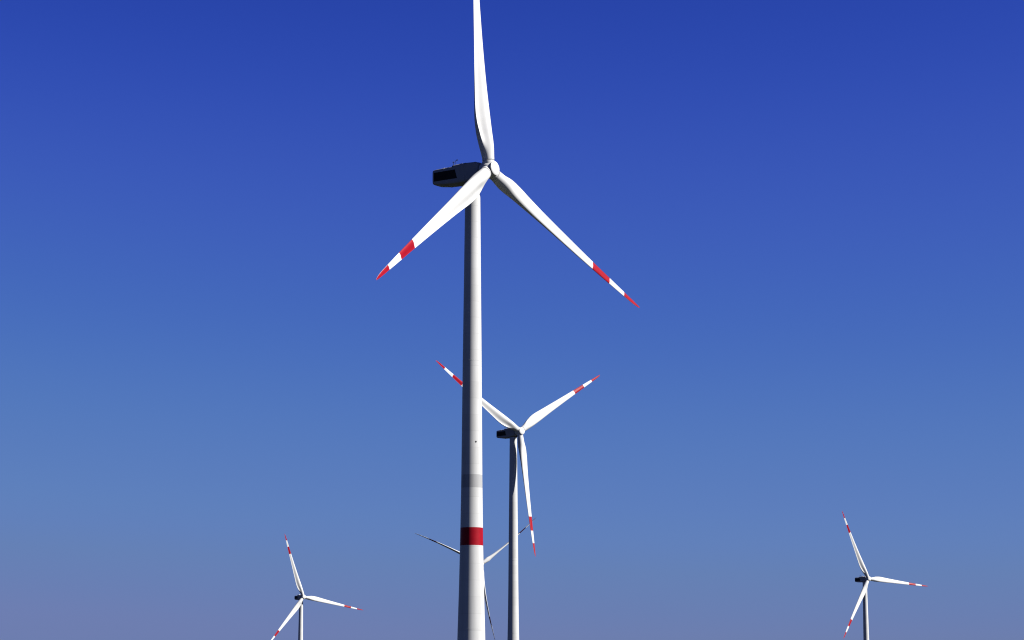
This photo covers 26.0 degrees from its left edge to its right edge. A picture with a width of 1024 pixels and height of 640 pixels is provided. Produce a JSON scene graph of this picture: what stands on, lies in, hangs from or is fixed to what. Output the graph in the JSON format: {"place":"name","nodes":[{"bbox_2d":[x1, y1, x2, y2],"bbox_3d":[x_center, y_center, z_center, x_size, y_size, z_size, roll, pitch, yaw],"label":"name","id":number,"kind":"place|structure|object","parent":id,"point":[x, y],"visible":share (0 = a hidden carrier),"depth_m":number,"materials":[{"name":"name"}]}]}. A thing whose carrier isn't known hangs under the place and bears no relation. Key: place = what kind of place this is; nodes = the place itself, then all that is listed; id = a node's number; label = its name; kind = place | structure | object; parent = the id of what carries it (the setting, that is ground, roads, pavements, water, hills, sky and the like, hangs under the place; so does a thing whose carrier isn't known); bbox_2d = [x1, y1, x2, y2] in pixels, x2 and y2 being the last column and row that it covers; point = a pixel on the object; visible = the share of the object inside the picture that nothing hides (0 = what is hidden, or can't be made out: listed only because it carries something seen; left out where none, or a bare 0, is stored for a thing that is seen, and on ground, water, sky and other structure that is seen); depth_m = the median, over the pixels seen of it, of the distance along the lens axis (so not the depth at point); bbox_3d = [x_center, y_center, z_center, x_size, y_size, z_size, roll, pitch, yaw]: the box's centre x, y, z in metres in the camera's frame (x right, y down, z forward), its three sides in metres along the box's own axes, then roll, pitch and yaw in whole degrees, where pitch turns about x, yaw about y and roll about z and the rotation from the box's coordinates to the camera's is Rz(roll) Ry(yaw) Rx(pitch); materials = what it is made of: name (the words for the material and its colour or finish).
{"place":"outdoors","nodes":[
{"label":"outdoors","id":0,"kind":"place"},
{"bbox_2d":[271,535,361,639],"bbox_3d":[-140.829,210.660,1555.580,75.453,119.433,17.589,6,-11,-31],"label":"wind turbine","id":1,"kind":"object","parent":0,"point":[299,604],"visible":1,"depth_m":1551.64,"materials":[{"name":"paint"}]},
{"bbox_2d":[415,519,534,638],"bbox_3d":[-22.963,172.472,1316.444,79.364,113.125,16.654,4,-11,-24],"label":"wind turbine","id":2,"kind":"object","parent":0,"point":[488,559],"visible":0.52,"depth_m":1315.21,"materials":[{"name":"paint"}]},
{"bbox_2d":[376,0,639,639],"bbox_3d":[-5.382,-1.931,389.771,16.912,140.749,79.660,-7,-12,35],"label":"wind turbine","id":3,"kind":"object","parent":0,"point":[471,178],"visible":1,"depth_m":385.21,"materials":[{"name":"paint"}]},
{"bbox_2d":[0,0,1023,639],"label":"sky","id":4,"kind":"structure","parent":0,"point":[811,212],"materials":[{"name":"blue"}]},
{"bbox_2d":[437,361,599,639],"bbox_3d":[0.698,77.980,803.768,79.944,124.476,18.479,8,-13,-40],"label":"wind turbine","id":5,"kind":"object","parent":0,"point":[513,432],"visible":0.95,"depth_m":804.78,"materials":[{"name":"paint"}]},
{"bbox_2d":[842,512,925,639],"bbox_3d":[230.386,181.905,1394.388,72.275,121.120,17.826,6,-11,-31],"label":"wind turbine","id":6,"kind":"object","parent":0,"point":[865,579],"visible":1,"depth_m":1388.97,"materials":[{"name":"paint"}]}
]}

